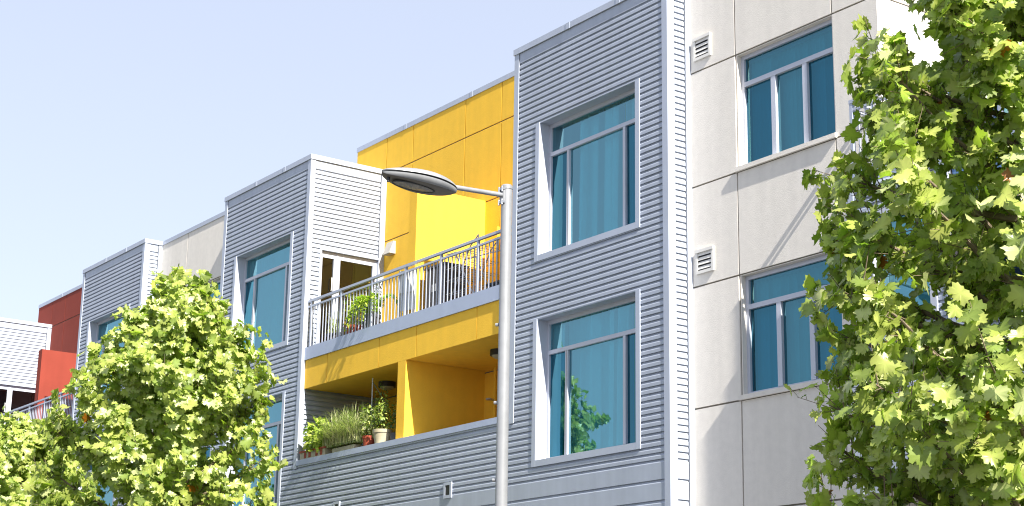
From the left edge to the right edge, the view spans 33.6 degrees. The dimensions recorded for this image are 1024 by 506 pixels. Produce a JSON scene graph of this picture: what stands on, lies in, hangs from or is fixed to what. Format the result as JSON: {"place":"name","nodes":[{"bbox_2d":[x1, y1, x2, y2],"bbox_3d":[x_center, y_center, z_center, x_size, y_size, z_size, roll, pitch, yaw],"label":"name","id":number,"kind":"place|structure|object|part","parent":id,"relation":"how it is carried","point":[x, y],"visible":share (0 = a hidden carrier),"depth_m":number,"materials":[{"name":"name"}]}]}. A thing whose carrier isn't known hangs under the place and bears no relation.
{"place":"outdoors","nodes":[
{"label":"outdoors","id":0,"kind":"place"},
{"bbox_2d":[0,0,610,322],"label":"sky","id":1,"kind":"structure","parent":0,"point":[124,123],"materials":[{"name":"blue"}]},
{"bbox_2d":[326,309,345,339],"bbox_3d":[-3.559,1.449,33.924,0.648,0.850,0.652,8,-17,-26],"label":"potted plant","id":2,"kind":"object","parent":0,"point":[333,327],"visible":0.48,"depth_m":33.84,"materials":[{"name":"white plant"}]},
{"bbox_2d":[397,270,415,316],"bbox_3d":[-1.939,0.749,31.327,0.428,0.922,0.098,-11,-19,39],"label":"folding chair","id":3,"kind":"object","parent":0,"point":[410,295],"visible":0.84,"depth_m":31.31,"materials":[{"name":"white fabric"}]},
{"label":"pavement","id":4,"kind":"structure","parent":0,"visible":0},
{"bbox_2d":[0,406,100,505],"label":"plane tree","id":5,"kind":"object","parent":4,"relation":"on","point":[15,437],"visible":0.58,"depth_m":35.32,"materials":[{"name":"green plant"}]},
{"bbox_2d":[21,264,288,505],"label":"plane tree","id":6,"kind":"object","parent":4,"relation":"on","point":[172,372],"visible":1,"depth_m":29.42,"materials":[{"name":"green plant"}]},
{"bbox_2d":[382,168,512,505],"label":"street lamp","id":7,"kind":"object","parent":4,"relation":"on","point":[421,181],"visible":1,"depth_m":21.68,"materials":[{"name":"grey metal"}]},
{"bbox_2d":[0,0,1023,505],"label":"apartment building","id":8,"kind":"structure","parent":4,"relation":"on","point":[720,202],"depth_m":27.35,"materials":[{"name":"metal"}]},
{"bbox_2d":[0,383,35,423],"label":"terrace door","id":9,"kind":"structure","parent":8,"relation":"in","point":[6,386],"depth_m":50.39,"materials":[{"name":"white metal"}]},
{"bbox_2d":[76,463,115,504],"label":"window","id":10,"kind":"structure","parent":8,"relation":"in","point":[90,470],"depth_m":42.72,"materials":[{"name":"metal"}]},
{"bbox_2d":[80,304,130,412],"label":"window","id":11,"kind":"structure","parent":8,"relation":"in","point":[94,326],"depth_m":43.76,"materials":[{"name":"metal"}]},
{"bbox_2d":[100,317,123,399],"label":"vertical blind","id":12,"kind":"object","parent":8,"relation":"attached to","point":[107,327],"visible":0.2,"depth_m":43.41,"materials":[{"name":"fabric"}]},
{"bbox_2d":[202,445,209,459],"bbox_3d":[-7.183,4.846,38.563,0.082,1.735,1.926,11,-18,-34],"label":"window","id":13,"kind":"structure","parent":8,"relation":"in","point":[207,452],"depth_m":38.17,"materials":[{"name":"blue glass"}]},
{"bbox_2d":[208,277,220,302],"bbox_3d":[-7.144,1.588,39.419,0.179,1.753,1.966,11,-18,-34],"label":"window","id":14,"kind":"structure","parent":8,"relation":"in","point":[217,280],"depth_m":39.16,"materials":[{"name":"beige paint"}]},
{"bbox_2d":[210,285,219,297],"bbox_3d":[-6.984,1.624,39.515,0.072,1.698,1.814,11,-18,-34],"label":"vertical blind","id":15,"kind":"object","parent":8,"relation":"attached to","point":[212,295],"visible":0.03,"depth_m":39.50,"materials":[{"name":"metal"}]},
{"bbox_2d":[223,392,285,505],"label":"window","id":16,"kind":"structure","parent":8,"relation":"in","point":[279,397],"depth_m":34.53,"materials":[{"name":"metal"}]},
{"bbox_2d":[231,231,293,354],"bbox_3d":[-5.192,1.007,35.989,0.354,2.396,2.710,11,-18,-34],"label":"window","id":17,"kind":"structure","parent":8,"relation":"in","point":[245,287],"depth_m":36.71,"materials":[{"name":"metal"}]},
{"bbox_2d":[246,401,281,505],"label":"vertical blind","id":18,"kind":"object","parent":8,"relation":"attached to","point":[274,410],"visible":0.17,"depth_m":35.17,"materials":[{"name":"fabric"}]},
{"bbox_2d":[250,244,289,349],"bbox_3d":[-5.053,1.007,36.086,0.073,2.351,2.398,11,-18,-34],"label":"vertical blind","id":19,"kind":"object","parent":8,"relation":"attached to","point":[270,306],"visible":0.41,"depth_m":36.23,"materials":[{"name":"fabric"}]},
{"bbox_2d":[299,417,331,459],"bbox_3d":[-3.775,3.600,33.065,0.621,0.803,1.081,11,-18,-34],"label":"planter box","id":20,"kind":"object","parent":8,"relation":"on","point":[314,442],"visible":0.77,"depth_m":32.95,"materials":[{"name":"ceramic"}]},
{"bbox_2d":[299,402,372,452],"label":"potted grass","id":21,"kind":"object","parent":8,"relation":"on","point":[343,433],"depth_m":32.03,"materials":[{"name":"green plant"}]},
{"bbox_2d":[315,247,379,343],"bbox_3d":[-3.397,1.042,34.863,1.425,2.125,0.152,11,-18,-34],"label":"terrace door","id":22,"kind":"structure","parent":8,"relation":"in","point":[324,253],"depth_m":34.88,"materials":[{"name":"white plastic"}]},
{"bbox_2d":[343,293,364,333],"bbox_3d":[-3.085,1.227,33.395,0.509,1.023,0.774,11,-18,-34],"label":"potted plant","id":23,"kind":"object","parent":8,"relation":"on","point":[351,317],"visible":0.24,"depth_m":33.25,"materials":[{"name":"green plant"}]},
{"bbox_2d":[358,405,379,445],"bbox_3d":[-2.670,3.225,31.597,0.463,0.800,0.620,11,-18,-34],"label":"potted plant","id":24,"kind":"object","parent":8,"relation":"on","point":[368,439],"visible":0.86,"depth_m":31.49,"materials":[{"name":"green plant"}]},
{"bbox_2d":[342,291,397,331],"bbox_3d":[-2.693,1.121,32.358,0.777,0.707,1.470,11,-18,-34],"label":"potted fern","id":25,"kind":"object","parent":8,"relation":"on","point":[363,299],"visible":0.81,"depth_m":32.28,"materials":[{"name":"green plant"}]},
{"bbox_2d":[360,282,384,328],"bbox_3d":[-2.717,1.035,32.867,0.456,1.134,0.626,11,-18,-34],"label":"potted plant","id":26,"kind":"object","parent":8,"relation":"on","point":[370,299],"visible":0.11,"depth_m":32.83,"materials":[{"name":"green plant"}]},
{"bbox_2d":[358,378,389,444],"bbox_3d":[-2.573,3.015,31.892,0.300,1.360,0.986,13,-19,-38],"label":"trellis","id":27,"kind":"object","parent":8,"relation":"on","point":[378,399],"visible":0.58,"depth_m":31.90,"materials":[{"name":"green plant"}]},
{"bbox_2d":[371,394,395,442],"bbox_3d":[-2.348,3.056,31.229,0.472,0.947,0.570,11,-18,-34],"label":"potted plant","id":28,"kind":"object","parent":8,"relation":"on","point":[381,435],"visible":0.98,"depth_m":31.13,"materials":[{"name":"green plant"}]},
{"bbox_2d":[378,381,395,389],"bbox_3d":[-2.425,2.584,32.939,0.340,0.155,0.340,11,-18,-34],"label":"ceiling light","id":29,"kind":"object","parent":8,"relation":"attached to","point":[390,385],"visible":0.85,"depth_m":32.82,"materials":[{"name":"black paint"}]},
{"bbox_2d":[383,241,395,255],"bbox_3d":[-2.551,-0.099,35.274,0.150,0.282,0.260,11,-18,-34],"label":"wall light","id":30,"kind":"object","parent":8,"relation":"attached to","point":[390,249],"visible":1,"depth_m":35.21,"materials":[{"name":"plastic"}]},
{"bbox_2d":[390,401,396,439],"bbox_3d":[-2.078,3.087,31.054,0.339,0.806,0.326,11,-18,-34],"label":"potted plant","id":31,"kind":"object","parent":8,"relation":"on","point":[393,436],"visible":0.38,"depth_m":30.98,"materials":[{"name":"green plant"}]},
{"bbox_2d":[424,262,468,308],"bbox_3d":[-1.213,0.684,31.058,0.537,0.870,0.690,11,-18,-34],"label":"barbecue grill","id":32,"kind":"object","parent":8,"relation":"on","point":[449,285],"visible":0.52,"depth_m":30.87,"materials":[{"name":"grey plastic"}]},
{"bbox_3d":[-1.511,0.694,31.038,0.032,0.770,0.302,11,-18,-34],"label":"door","id":33,"kind":"part","parent":32,"relation":"part of","materials":[{"name":"grey plastic"}]},
{"bbox_3d":[-1.328,0.631,30.786,0.032,0.770,0.302,11,-18,-34],"label":"door","id":34,"kind":"part","parent":32,"relation":"part of","materials":[{"name":"grey plastic"}]},
{"bbox_2d":[445,234,499,300],"bbox_3d":[-0.710,0.368,30.292,0.464,1.177,1.102,11,-18,-34],"label":"drying rack","id":35,"kind":"object","parent":8,"relation":"on","point":[464,282],"visible":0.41,"depth_m":30.28,"materials":[{"name":"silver metal"}]},
{"bbox_2d":[486,280,499,287],"bbox_3d":[-0.118,0.707,30.044,0.440,0.360,0.640,11,-18,-34],"label":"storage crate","id":36,"kind":"object","parent":8,"relation":"on","point":[494,283],"visible":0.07,"depth_m":30.00,"materials":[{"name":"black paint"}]},
{"bbox_2d":[490,348,497,358],"bbox_3d":[-0.217,1.782,29.787,0.340,0.155,0.340,11,-18,-34],"label":"ceiling light","id":37,"kind":"object","parent":8,"relation":"attached to","point":[494,353],"visible":0.34,"depth_m":29.68,"materials":[{"name":"black paint"}]},
{"bbox_2d":[531,289,641,466],"bbox_3d":[1.250,1.998,26.244,0.354,2.396,2.710,11,-18,-34],"label":"window","id":38,"kind":"structure","parent":8,"relation":"in","point":[551,369],"depth_m":26.84,"materials":[{"name":"metal"}]},
{"bbox_2d":[534,78,640,261],"bbox_3d":[1.304,-1.249,27.108,0.354,2.396,2.710,11,-18,-34],"label":"window","id":39,"kind":"structure","parent":8,"relation":"in","point":[553,167],"depth_m":27.72,"materials":[{"name":"metal"}]},
{"bbox_2d":[553,303,634,453],"bbox_3d":[1.438,2.026,26.420,0.296,2.338,2.399,11,-18,-34],"label":"curtain","id":40,"kind":"object","parent":8,"relation":"hanging from","point":[596,396],"visible":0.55,"depth_m":26.49,"materials":[{"name":"fabric"}]},
{"bbox_2d":[579,97,634,240],"bbox_3d":[1.600,-1.240,27.206,0.299,2.338,1.558,11,-18,-34],"label":"curtain","id":41,"kind":"object","parent":8,"relation":"hanging from","point":[601,190],"visible":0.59,"depth_m":27.33,"materials":[{"name":"fabric"}]},
{"bbox_2d":[734,15,836,172],"bbox_3d":[3.929,-2.238,24.217,0.245,1.823,2.026,11,-18,-34],"label":"window","id":42,"kind":"structure","parent":8,"relation":"in","point":[758,104],"depth_m":24.39,"materials":[{"name":"beige paint"}]},
{"bbox_2d":[738,252,842,400],"bbox_3d":[3.875,1.010,23.352,0.245,1.817,2.026,11,-18,-34],"label":"window","id":43,"kind":"structure","parent":8,"relation":"in","point":[763,335],"depth_m":23.74,"materials":[{"name":"beige paint"}]},
{"bbox_2d":[751,27,832,150],"bbox_3d":[4.117,-2.231,24.338,0.073,1.698,1.903,11,-18,-34],"label":"vertical blind","id":44,"kind":"object","parent":8,"relation":"attached to","point":[791,110],"visible":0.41,"depth_m":24.45,"materials":[{"name":"fabric"}]},
{"bbox_2d":[756,261,834,384],"bbox_3d":[4.061,1.018,23.477,0.073,1.692,1.894,11,-18,-34],"label":"vertical blind","id":45,"kind":"object","parent":8,"relation":"attached to","point":[798,357],"visible":0.42,"depth_m":23.63,"materials":[{"name":"fabric"}]},
{"bbox_2d":[866,207,939,310],"bbox_3d":[4.967,0.106,21.269,0.290,1.500,1.100,11,-18,-34],"label":"window","id":46,"kind":"structure","parent":8,"relation":"in","point":[905,289],"depth_m":21.38,"materials":[{"name":"blue glass"}]},
{"bbox_2d":[783,0,1023,505],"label":"plane tree","id":47,"kind":"object","parent":4,"relation":"on","point":[963,436],"visible":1,"depth_m":14.45,"materials":[{"name":"green plant"}]}
]}

